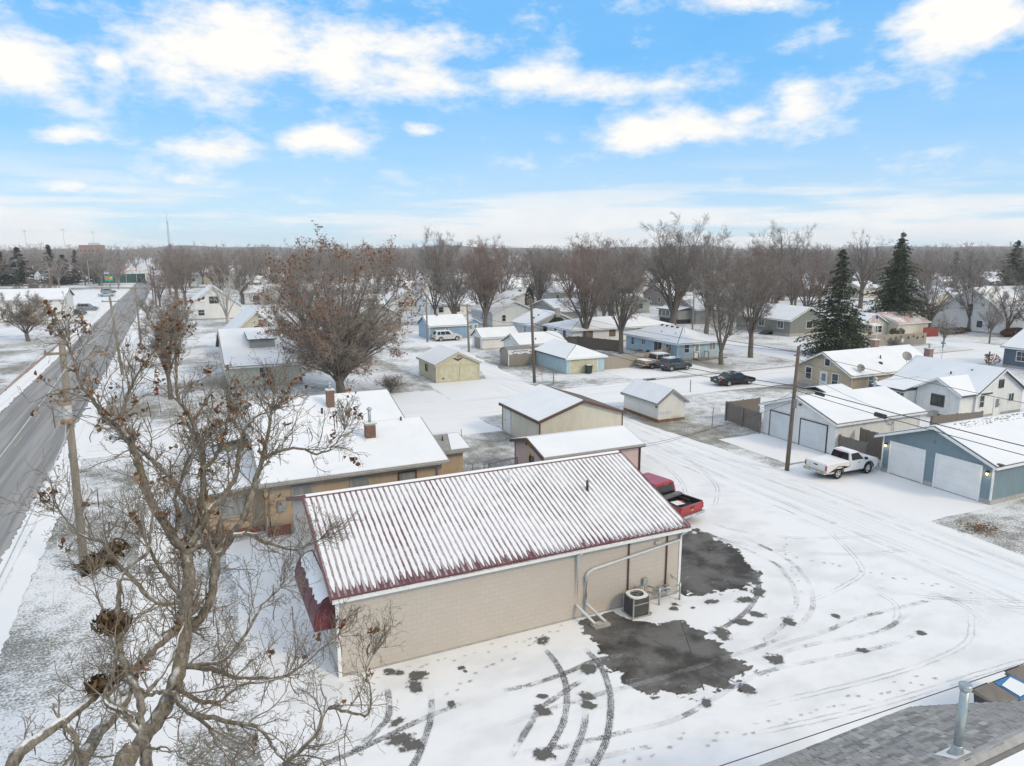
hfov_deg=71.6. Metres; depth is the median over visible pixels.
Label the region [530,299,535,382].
utility pole
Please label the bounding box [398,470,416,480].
window
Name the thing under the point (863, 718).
overhead wire
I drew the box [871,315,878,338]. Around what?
flagpole
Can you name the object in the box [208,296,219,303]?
window
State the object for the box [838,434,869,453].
board fence
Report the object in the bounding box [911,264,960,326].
bare tree
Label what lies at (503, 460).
clothes frame
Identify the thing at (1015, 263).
spruce tree
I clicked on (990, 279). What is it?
house
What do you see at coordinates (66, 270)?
bare tree
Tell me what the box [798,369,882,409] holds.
overhead wire
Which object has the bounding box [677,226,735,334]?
bare tree
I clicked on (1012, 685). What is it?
wheeled bin
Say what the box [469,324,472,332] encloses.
door
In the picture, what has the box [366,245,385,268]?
bare tree
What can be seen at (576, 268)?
bare tree
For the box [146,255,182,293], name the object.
bare tree
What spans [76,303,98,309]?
car
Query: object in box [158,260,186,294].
bare tree
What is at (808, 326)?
window
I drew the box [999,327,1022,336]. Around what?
hedge
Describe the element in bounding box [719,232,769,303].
bare tree
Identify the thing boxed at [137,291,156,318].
bare tree
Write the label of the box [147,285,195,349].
bare tree
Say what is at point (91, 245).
apartment block
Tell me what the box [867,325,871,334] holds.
door
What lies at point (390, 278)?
bare tree
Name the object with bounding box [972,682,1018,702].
wheeled bin
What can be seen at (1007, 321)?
bare tree
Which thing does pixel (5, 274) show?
pine tree
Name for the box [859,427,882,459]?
board fence
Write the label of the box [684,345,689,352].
window
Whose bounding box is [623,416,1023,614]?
alley
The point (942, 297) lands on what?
house
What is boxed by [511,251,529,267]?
bare tree
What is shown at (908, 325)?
garage
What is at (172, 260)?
bare tree
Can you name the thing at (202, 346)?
ground
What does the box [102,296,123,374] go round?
utility pole
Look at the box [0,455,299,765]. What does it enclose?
lawn
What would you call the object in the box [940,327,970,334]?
hedge
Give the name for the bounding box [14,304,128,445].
road marking
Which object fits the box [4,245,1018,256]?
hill
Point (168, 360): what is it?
bare tree
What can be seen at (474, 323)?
shed
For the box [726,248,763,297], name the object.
bare tree
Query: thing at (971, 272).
bare tree
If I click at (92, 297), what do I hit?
parking lot
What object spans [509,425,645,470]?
garage
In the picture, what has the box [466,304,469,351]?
utility pole
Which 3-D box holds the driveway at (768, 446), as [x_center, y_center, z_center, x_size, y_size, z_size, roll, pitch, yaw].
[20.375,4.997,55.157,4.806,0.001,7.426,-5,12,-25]
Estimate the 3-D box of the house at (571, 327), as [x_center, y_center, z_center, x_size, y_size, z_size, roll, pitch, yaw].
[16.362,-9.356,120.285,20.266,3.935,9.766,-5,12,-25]
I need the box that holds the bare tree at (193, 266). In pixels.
[177,252,204,284]
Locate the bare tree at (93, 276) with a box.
[75,252,102,283]
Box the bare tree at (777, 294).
[768,260,796,303]
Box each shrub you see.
[370,373,408,394]
[525,287,533,305]
[549,317,563,322]
[884,338,901,345]
[889,328,904,333]
[985,353,1000,364]
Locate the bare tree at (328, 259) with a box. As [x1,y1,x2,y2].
[315,243,347,274]
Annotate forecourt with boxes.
[226,535,336,765]
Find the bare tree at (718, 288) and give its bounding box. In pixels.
[689,231,765,364]
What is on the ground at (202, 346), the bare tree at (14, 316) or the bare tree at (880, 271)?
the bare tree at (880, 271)
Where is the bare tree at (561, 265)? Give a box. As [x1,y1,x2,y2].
[545,246,573,280]
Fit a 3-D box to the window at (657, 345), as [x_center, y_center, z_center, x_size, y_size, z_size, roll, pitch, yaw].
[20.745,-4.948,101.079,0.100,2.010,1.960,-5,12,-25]
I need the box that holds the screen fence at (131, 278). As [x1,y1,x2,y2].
[94,274,145,282]
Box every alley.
[396,329,534,394]
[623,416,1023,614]
[640,449,702,480]
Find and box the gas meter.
[647,574,680,604]
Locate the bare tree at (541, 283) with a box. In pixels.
[514,244,563,300]
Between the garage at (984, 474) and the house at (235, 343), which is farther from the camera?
the house at (235, 343)
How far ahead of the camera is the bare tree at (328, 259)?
265.17 m
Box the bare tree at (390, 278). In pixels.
[377,253,413,289]
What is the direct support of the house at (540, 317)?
on the ground at (202, 346)
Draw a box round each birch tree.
[200,259,255,323]
[248,267,287,316]
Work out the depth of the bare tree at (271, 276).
209.65 m
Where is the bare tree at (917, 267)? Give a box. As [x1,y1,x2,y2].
[908,253,924,286]
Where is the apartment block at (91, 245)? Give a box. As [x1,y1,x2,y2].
[78,243,104,256]
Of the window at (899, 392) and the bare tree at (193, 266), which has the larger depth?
the bare tree at (193, 266)
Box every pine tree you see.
[0,247,41,285]
[0,252,16,285]
[39,245,64,284]
[48,254,83,284]
[68,250,83,280]
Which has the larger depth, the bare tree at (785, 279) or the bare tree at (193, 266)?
the bare tree at (193, 266)
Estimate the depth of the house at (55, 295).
149.67 m
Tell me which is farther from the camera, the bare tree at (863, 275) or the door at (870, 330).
the bare tree at (863, 275)
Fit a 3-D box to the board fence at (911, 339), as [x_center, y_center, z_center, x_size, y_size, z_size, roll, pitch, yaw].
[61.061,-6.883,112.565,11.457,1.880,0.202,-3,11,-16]
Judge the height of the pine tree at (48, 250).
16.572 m
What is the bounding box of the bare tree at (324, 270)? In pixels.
[311,256,341,288]
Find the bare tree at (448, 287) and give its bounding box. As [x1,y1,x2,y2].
[427,255,474,313]
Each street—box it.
[83,348,1004,458]
[343,276,813,360]
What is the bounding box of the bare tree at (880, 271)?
[859,255,885,281]
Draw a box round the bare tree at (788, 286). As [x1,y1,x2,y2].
[767,249,826,304]
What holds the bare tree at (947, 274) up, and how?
on the ground at (202, 346)
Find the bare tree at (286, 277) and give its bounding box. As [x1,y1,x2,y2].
[277,265,303,300]
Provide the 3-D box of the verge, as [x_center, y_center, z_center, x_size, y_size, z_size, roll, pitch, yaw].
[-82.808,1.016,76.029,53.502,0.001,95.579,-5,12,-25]
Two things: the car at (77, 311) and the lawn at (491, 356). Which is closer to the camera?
the lawn at (491, 356)
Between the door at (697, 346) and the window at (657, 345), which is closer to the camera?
the door at (697, 346)
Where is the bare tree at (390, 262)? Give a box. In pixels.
[377,249,402,275]
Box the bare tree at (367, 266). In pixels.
[357,251,377,282]
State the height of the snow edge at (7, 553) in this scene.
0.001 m
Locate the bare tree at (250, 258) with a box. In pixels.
[237,251,263,272]
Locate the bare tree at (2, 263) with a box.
[0,256,9,276]
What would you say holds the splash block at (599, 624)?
on the parking lot at (773, 627)
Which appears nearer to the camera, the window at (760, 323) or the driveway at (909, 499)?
the driveway at (909, 499)
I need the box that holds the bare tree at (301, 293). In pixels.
[276,269,333,325]
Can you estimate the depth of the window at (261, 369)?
78.78 m
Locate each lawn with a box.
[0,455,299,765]
[101,355,439,421]
[462,422,514,471]
[466,349,720,386]
[606,385,929,450]
[623,341,787,370]
[935,499,1023,554]
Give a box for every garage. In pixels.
[416,314,469,339]
[416,345,481,382]
[469,326,518,349]
[498,384,626,437]
[500,331,566,357]
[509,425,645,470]
[535,339,607,373]
[759,377,927,453]
[874,411,1023,504]
[877,311,931,334]
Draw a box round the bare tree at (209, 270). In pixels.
[199,256,223,281]
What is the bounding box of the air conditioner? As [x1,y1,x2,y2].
[621,589,650,619]
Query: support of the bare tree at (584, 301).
on the lawn at (491, 356)
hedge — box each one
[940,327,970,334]
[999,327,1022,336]
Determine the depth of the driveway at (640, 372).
88.80 m
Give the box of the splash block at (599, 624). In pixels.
[590,619,610,629]
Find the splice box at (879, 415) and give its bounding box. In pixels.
[874,412,886,418]
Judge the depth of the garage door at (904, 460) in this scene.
47.51 m
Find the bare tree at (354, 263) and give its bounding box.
[341,252,370,282]
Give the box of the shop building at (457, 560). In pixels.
[286,450,691,677]
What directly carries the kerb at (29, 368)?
on the ground at (202, 346)
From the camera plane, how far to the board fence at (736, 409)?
62.13 m
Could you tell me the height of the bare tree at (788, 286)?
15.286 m
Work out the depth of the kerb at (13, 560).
40.45 m
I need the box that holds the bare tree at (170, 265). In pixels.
[148,244,190,301]
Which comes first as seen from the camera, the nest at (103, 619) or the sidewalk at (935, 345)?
the nest at (103, 619)
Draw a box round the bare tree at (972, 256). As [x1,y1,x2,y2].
[959,248,983,269]
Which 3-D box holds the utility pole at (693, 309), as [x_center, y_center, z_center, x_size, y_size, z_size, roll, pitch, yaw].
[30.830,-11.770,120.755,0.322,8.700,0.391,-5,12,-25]
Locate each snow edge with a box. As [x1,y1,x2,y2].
[0,289,129,411]
[0,290,151,593]
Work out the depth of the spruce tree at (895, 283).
129.83 m
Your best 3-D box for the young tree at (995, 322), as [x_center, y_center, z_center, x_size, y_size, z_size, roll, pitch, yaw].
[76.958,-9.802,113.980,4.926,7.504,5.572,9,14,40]
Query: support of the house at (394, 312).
on the ground at (202, 346)
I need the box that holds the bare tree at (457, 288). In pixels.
[429,256,472,313]
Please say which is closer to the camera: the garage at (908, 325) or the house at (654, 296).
the garage at (908, 325)
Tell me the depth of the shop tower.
300.93 m
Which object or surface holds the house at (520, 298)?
on the ground at (202, 346)
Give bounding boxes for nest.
[71,537,132,579]
[83,666,123,695]
[90,607,133,636]
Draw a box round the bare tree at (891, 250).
[877,248,912,271]
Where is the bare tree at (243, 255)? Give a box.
[229,243,259,267]
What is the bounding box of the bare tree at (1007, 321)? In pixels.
[979,277,1023,332]
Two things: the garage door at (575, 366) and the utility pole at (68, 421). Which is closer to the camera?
the utility pole at (68, 421)
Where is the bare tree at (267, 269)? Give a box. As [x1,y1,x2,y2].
[250,244,287,283]
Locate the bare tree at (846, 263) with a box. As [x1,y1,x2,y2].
[822,246,859,283]
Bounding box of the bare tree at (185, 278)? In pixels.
[165,258,200,300]
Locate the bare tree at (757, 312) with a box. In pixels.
[715,248,792,357]
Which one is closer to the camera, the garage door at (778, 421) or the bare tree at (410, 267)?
the garage door at (778, 421)
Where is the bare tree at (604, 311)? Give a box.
[578,245,628,315]
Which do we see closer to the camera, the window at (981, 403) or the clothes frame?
the clothes frame
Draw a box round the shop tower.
[144,268,151,283]
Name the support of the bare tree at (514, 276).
on the ground at (202, 346)
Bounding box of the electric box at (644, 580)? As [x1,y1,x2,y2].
[642,577,647,590]
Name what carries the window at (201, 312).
in the house at (209, 308)
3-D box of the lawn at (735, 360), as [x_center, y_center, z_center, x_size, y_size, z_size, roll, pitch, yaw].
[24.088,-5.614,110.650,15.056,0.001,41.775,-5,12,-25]
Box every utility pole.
[44,341,91,576]
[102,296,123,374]
[129,284,141,343]
[150,266,156,304]
[426,296,427,341]
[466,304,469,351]
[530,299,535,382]
[691,288,694,329]
[785,346,800,470]
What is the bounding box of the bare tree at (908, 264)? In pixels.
[883,250,925,276]
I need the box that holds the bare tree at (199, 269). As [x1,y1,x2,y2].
[188,247,216,283]
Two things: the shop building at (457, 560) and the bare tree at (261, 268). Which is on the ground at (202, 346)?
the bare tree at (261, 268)
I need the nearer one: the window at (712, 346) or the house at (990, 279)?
the window at (712, 346)
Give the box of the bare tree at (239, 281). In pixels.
[221,253,253,304]
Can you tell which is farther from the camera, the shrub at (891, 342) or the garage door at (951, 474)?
the shrub at (891, 342)
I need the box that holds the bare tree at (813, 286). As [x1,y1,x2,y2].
[774,250,838,306]
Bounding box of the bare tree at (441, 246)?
[412,224,461,293]
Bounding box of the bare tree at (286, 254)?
[279,238,307,270]
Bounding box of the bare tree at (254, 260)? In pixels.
[239,248,270,284]
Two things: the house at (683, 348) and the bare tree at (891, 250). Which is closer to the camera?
the house at (683, 348)
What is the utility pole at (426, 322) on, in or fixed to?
on the ground at (202, 346)
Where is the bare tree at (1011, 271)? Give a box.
[995,243,1023,292]
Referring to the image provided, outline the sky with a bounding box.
[0,0,1023,249]
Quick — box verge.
[0,333,68,390]
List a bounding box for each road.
[0,282,151,563]
[0,286,231,288]
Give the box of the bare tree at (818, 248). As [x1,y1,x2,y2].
[796,243,830,277]
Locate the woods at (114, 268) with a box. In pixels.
[0,241,1023,288]
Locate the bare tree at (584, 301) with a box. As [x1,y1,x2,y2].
[544,232,634,336]
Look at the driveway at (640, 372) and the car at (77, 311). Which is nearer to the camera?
the driveway at (640, 372)
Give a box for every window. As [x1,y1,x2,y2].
[198,309,204,315]
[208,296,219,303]
[219,495,245,518]
[259,366,271,378]
[291,484,312,506]
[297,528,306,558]
[350,476,369,487]
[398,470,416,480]
[438,307,443,312]
[529,455,533,462]
[609,330,615,335]
[641,339,645,344]
[653,341,661,350]
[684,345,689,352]
[709,343,715,349]
[758,319,764,325]
[777,320,783,328]
[805,366,811,379]
[806,321,812,328]
[824,358,830,366]
[831,373,838,383]
[867,376,874,387]
[875,326,881,332]
[895,391,904,396]
[930,393,944,406]
[976,321,982,327]
[978,395,985,408]
[998,379,1004,387]
[1007,392,1014,401]
[1015,351,1023,361]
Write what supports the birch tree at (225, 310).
on the ground at (202, 346)
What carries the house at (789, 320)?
on the ground at (202, 346)
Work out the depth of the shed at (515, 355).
93.22 m
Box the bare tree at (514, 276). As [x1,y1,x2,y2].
[503,258,529,277]
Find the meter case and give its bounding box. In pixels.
[792,398,796,407]
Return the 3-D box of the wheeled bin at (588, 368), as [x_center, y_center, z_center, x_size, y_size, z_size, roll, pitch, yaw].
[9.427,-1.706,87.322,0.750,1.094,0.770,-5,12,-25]
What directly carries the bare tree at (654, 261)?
on the ground at (202, 346)
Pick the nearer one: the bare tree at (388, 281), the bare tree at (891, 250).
the bare tree at (388, 281)
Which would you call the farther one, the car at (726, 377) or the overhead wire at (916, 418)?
the car at (726, 377)
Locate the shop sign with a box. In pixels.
[105,276,112,285]
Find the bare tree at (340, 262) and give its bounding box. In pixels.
[328,251,350,279]
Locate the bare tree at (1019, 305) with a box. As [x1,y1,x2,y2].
[1001,282,1023,320]
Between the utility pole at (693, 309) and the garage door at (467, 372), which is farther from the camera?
the utility pole at (693, 309)
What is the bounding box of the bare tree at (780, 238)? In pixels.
[752,219,822,300]
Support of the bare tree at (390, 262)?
on the ground at (202, 346)
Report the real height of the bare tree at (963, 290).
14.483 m
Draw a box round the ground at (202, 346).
[0,256,1023,677]
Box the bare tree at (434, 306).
[409,248,455,314]
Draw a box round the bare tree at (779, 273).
[747,254,790,298]
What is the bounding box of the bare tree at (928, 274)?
[916,262,937,283]
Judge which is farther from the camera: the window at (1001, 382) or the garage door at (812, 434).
the window at (1001, 382)
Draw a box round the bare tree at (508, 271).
[484,246,524,293]
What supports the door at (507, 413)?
in the garage at (540, 409)
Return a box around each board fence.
[564,336,618,351]
[604,346,669,369]
[724,397,761,433]
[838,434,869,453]
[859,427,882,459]
[866,332,926,345]
[923,326,938,336]
[930,411,983,424]
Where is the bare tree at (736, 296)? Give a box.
[705,250,761,334]
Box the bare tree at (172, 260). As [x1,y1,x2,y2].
[161,248,189,288]
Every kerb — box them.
[0,288,153,590]
[0,289,128,406]
[0,332,72,394]
[645,366,791,380]
[727,340,972,354]
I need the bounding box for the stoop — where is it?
[693,351,708,360]
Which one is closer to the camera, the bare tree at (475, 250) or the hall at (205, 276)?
the bare tree at (475, 250)
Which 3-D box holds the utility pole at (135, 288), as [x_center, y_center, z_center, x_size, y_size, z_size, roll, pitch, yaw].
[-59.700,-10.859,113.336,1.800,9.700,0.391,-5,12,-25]
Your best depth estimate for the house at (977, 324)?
129.48 m
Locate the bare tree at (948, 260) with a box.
[942,252,961,270]
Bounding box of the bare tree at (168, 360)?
[132,296,198,399]
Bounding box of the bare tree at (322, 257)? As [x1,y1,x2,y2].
[300,249,329,273]
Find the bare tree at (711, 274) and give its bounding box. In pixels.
[686,251,726,293]
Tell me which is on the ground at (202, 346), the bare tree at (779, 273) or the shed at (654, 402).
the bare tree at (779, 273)
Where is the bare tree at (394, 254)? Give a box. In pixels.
[382,246,400,265]
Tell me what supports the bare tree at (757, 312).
on the lawn at (735, 360)
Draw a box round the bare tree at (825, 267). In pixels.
[804,248,839,306]
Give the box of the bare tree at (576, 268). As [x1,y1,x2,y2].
[568,250,592,288]
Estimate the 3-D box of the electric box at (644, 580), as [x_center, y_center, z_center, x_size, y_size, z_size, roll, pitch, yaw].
[5.676,8.842,30.827,0.217,0.663,0.646,8,14,37]
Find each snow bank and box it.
[0,289,126,403]
[0,289,156,653]
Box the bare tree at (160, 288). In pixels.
[139,264,171,306]
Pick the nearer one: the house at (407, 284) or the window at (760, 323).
the window at (760, 323)
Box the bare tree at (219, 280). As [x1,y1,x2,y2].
[201,252,240,291]
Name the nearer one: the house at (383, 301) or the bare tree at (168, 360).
the bare tree at (168, 360)
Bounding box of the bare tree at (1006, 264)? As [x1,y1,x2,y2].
[988,242,1023,284]
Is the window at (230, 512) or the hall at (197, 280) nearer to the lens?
the window at (230, 512)
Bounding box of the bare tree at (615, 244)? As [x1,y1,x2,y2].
[585,230,637,315]
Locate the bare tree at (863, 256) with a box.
[853,248,879,280]
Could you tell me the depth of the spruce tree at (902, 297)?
126.80 m
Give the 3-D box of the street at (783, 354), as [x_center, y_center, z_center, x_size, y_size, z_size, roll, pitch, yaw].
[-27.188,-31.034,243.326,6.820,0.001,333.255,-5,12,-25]
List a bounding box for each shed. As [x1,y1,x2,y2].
[465,316,481,333]
[499,345,531,365]
[620,378,688,422]
[804,384,851,394]
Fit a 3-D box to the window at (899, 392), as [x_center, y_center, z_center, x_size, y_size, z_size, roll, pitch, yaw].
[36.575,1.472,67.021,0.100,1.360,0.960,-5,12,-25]
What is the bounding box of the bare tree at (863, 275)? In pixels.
[838,230,894,308]
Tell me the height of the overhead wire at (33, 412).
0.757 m
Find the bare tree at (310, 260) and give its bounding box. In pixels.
[289,241,324,283]
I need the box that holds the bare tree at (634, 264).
[611,248,648,289]
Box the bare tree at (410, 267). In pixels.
[396,251,428,280]
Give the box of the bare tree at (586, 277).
[569,252,595,303]
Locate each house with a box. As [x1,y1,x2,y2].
[0,288,74,322]
[186,284,242,319]
[188,407,471,538]
[211,382,404,452]
[215,304,275,336]
[215,319,304,388]
[233,276,261,289]
[256,283,291,304]
[330,294,386,312]
[350,295,403,331]
[383,285,419,310]
[402,281,411,289]
[411,277,435,294]
[414,290,469,315]
[450,274,477,287]
[469,298,529,326]
[495,290,536,304]
[500,275,533,293]
[510,308,572,332]
[528,298,599,318]
[534,281,578,298]
[542,315,674,341]
[597,292,651,313]
[623,324,726,359]
[641,283,692,305]
[657,295,722,323]
[736,302,827,336]
[786,276,826,296]
[792,339,923,388]
[821,310,889,337]
[833,281,882,297]
[870,343,1023,416]
[909,288,954,313]
[923,276,967,292]
[924,285,1023,334]
[967,272,1002,278]
[974,273,1004,286]
[1000,328,1023,369]
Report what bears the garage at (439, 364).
on the ground at (202, 346)
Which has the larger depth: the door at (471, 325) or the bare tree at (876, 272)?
the bare tree at (876, 272)
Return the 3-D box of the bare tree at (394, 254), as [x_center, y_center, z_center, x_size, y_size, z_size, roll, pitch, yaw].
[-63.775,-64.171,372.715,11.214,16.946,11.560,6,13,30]
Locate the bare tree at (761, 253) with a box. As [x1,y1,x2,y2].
[732,240,792,300]
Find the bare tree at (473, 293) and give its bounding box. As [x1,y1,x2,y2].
[460,261,501,303]
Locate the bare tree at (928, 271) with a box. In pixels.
[908,250,949,287]
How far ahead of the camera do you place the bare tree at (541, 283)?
155.17 m
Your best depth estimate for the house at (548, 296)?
198.70 m
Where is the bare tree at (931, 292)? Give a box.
[907,277,948,316]
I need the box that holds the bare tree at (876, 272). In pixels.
[865,258,884,281]
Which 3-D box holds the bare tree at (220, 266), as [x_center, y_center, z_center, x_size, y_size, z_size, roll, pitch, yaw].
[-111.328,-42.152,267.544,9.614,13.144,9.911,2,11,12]
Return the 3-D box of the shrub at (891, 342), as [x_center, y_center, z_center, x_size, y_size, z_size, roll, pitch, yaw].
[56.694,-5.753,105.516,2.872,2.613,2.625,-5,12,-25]
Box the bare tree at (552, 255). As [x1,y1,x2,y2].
[544,247,560,270]
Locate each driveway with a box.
[391,391,448,404]
[417,338,471,347]
[425,418,501,434]
[430,379,499,399]
[604,364,717,378]
[719,433,827,462]
[775,463,990,522]
[926,337,999,349]
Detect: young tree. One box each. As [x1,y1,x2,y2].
[930,314,960,347]
[977,299,1008,343]
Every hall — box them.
[154,273,201,284]
[200,265,262,283]
[239,282,402,304]
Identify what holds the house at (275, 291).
on the ground at (202, 346)
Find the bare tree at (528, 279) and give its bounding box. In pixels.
[514,266,543,294]
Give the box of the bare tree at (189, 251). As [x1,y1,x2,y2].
[175,241,200,258]
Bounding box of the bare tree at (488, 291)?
[454,234,517,327]
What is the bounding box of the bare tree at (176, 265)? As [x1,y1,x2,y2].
[150,248,194,283]
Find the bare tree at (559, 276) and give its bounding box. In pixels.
[551,242,592,295]
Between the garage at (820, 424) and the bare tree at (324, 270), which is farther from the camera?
the bare tree at (324, 270)
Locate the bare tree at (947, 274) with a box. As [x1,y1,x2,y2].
[937,251,976,287]
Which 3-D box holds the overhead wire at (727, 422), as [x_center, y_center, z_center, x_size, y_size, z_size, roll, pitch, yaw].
[14.022,2.521,48.649,10.354,3.869,0.020,0,11,-2]
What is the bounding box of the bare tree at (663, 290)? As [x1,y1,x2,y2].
[623,212,731,325]
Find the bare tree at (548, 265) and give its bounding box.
[540,254,556,278]
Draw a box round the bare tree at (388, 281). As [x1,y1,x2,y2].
[373,258,397,293]
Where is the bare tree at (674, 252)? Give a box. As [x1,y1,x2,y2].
[650,227,705,294]
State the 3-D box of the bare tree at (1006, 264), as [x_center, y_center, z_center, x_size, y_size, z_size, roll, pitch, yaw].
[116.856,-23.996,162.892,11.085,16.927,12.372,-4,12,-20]
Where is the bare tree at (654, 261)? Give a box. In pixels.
[643,243,671,281]
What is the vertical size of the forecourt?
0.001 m
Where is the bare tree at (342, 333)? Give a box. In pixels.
[245,220,428,392]
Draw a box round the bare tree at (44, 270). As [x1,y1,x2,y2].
[36,258,60,284]
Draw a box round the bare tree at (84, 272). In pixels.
[71,257,92,285]
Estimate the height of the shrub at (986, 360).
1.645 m
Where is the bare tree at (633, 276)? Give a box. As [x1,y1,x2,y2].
[618,252,647,294]
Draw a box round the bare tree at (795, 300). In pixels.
[781,257,816,304]
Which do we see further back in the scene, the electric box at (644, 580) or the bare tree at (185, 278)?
the bare tree at (185, 278)
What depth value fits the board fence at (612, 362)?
91.17 m
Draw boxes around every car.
[74,309,86,313]
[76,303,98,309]
[98,292,114,296]
[100,288,116,292]
[431,330,461,340]
[658,356,691,370]
[710,370,755,385]
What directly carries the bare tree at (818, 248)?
on the ground at (202, 346)
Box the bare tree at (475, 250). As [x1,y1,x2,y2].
[457,241,508,298]
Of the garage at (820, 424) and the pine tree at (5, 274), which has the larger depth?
the pine tree at (5, 274)
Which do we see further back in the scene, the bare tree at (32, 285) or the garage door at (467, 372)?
the bare tree at (32, 285)
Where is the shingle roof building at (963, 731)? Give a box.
[760,681,1023,765]
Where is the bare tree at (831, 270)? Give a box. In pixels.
[822,261,846,288]
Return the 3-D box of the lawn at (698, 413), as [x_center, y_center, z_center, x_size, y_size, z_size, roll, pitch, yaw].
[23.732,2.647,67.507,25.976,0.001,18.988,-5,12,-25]
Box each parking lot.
[68,289,124,319]
[283,419,1023,765]
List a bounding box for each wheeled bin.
[585,364,592,373]
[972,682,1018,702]
[992,675,1023,700]
[1004,665,1023,681]
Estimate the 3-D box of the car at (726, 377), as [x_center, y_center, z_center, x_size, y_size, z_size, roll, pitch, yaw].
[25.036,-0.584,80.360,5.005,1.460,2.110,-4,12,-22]
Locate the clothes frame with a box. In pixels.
[488,457,517,467]
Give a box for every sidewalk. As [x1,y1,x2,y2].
[111,455,176,765]
[175,656,257,729]
[912,344,944,347]
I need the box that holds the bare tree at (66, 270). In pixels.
[54,259,73,284]
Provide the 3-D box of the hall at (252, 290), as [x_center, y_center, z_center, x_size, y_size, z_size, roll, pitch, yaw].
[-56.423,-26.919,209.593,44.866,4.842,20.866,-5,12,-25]
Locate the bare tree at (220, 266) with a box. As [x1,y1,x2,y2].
[202,254,229,287]
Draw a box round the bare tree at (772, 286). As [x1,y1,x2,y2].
[742,260,787,300]
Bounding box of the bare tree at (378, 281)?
[360,260,387,292]
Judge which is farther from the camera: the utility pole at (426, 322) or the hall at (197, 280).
the hall at (197, 280)
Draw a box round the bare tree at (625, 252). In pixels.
[610,239,640,275]
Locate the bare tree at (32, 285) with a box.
[9,274,56,288]
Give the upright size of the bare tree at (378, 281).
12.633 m
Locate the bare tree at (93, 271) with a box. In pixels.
[78,248,111,284]
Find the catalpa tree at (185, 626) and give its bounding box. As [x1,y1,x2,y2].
[0,291,408,765]
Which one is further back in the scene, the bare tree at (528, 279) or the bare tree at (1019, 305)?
the bare tree at (528, 279)
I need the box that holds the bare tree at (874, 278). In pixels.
[864,263,909,304]
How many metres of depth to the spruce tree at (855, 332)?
105.09 m
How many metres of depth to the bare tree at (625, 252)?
264.13 m
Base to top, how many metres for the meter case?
0.650 m
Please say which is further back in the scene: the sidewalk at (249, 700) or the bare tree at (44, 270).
the bare tree at (44, 270)
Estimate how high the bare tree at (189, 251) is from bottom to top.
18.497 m
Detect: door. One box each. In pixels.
[438,366,457,381]
[460,364,477,380]
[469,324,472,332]
[474,335,480,348]
[504,408,510,433]
[569,358,597,373]
[694,344,699,357]
[768,410,789,439]
[798,418,827,452]
[819,371,827,384]
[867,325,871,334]
[887,441,926,483]
[932,453,982,500]
[992,396,1001,415]
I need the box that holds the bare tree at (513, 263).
[502,253,519,272]
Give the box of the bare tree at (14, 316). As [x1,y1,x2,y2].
[0,290,60,340]
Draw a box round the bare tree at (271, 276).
[262,266,285,284]
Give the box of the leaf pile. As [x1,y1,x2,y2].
[956,520,1006,536]
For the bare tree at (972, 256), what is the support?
on the ground at (202, 346)
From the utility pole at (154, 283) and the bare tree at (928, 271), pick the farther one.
the bare tree at (928, 271)
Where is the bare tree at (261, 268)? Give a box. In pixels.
[251,255,269,275]
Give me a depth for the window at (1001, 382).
65.09 m
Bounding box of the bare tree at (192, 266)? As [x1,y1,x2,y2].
[176,251,200,287]
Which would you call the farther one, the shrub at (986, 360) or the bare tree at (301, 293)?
the bare tree at (301, 293)
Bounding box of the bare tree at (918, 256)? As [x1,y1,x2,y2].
[906,248,929,263]
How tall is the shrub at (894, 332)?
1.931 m
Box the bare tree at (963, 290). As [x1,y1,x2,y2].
[947,253,1003,328]
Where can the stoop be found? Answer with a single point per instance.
(701, 359)
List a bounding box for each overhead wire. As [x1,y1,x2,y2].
[0,348,79,456]
[0,350,44,392]
[0,429,69,577]
[46,301,101,349]
[49,427,65,651]
[73,415,249,467]
[74,323,113,420]
[534,303,792,351]
[534,323,792,385]
[535,327,789,388]
[646,393,790,446]
[649,402,790,443]
[699,290,1023,308]
[720,663,1023,765]
[795,390,1023,455]
[796,386,1023,446]
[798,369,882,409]
[799,352,1022,402]
[800,360,913,378]
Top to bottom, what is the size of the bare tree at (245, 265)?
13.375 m
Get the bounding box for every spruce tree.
[794,248,872,357]
[837,309,870,348]
[861,230,933,321]
[872,242,914,310]
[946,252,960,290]
[988,239,1023,285]
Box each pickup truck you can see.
[635,352,670,368]
[643,472,704,518]
[803,446,878,478]
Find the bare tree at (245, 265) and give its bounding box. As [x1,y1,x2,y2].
[225,257,257,303]
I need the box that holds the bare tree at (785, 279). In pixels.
[775,270,795,296]
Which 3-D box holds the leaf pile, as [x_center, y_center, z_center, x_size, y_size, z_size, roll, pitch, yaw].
[25.888,7.925,38.831,3.310,0.483,2.618,2,11,11]
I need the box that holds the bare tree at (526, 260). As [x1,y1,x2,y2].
[514,250,543,276]
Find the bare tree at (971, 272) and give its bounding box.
[947,248,998,289]
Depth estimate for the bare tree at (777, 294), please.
167.48 m
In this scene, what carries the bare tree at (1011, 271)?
on the ground at (202, 346)
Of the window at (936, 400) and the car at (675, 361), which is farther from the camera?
the car at (675, 361)
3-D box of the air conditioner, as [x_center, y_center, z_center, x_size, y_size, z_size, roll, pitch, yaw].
[5.276,9.340,30.104,0.950,0.931,0.870,-5,12,-25]
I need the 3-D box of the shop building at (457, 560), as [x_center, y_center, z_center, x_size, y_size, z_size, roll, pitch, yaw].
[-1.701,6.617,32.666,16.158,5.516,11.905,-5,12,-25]
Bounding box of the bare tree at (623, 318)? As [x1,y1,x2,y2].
[585,253,657,353]

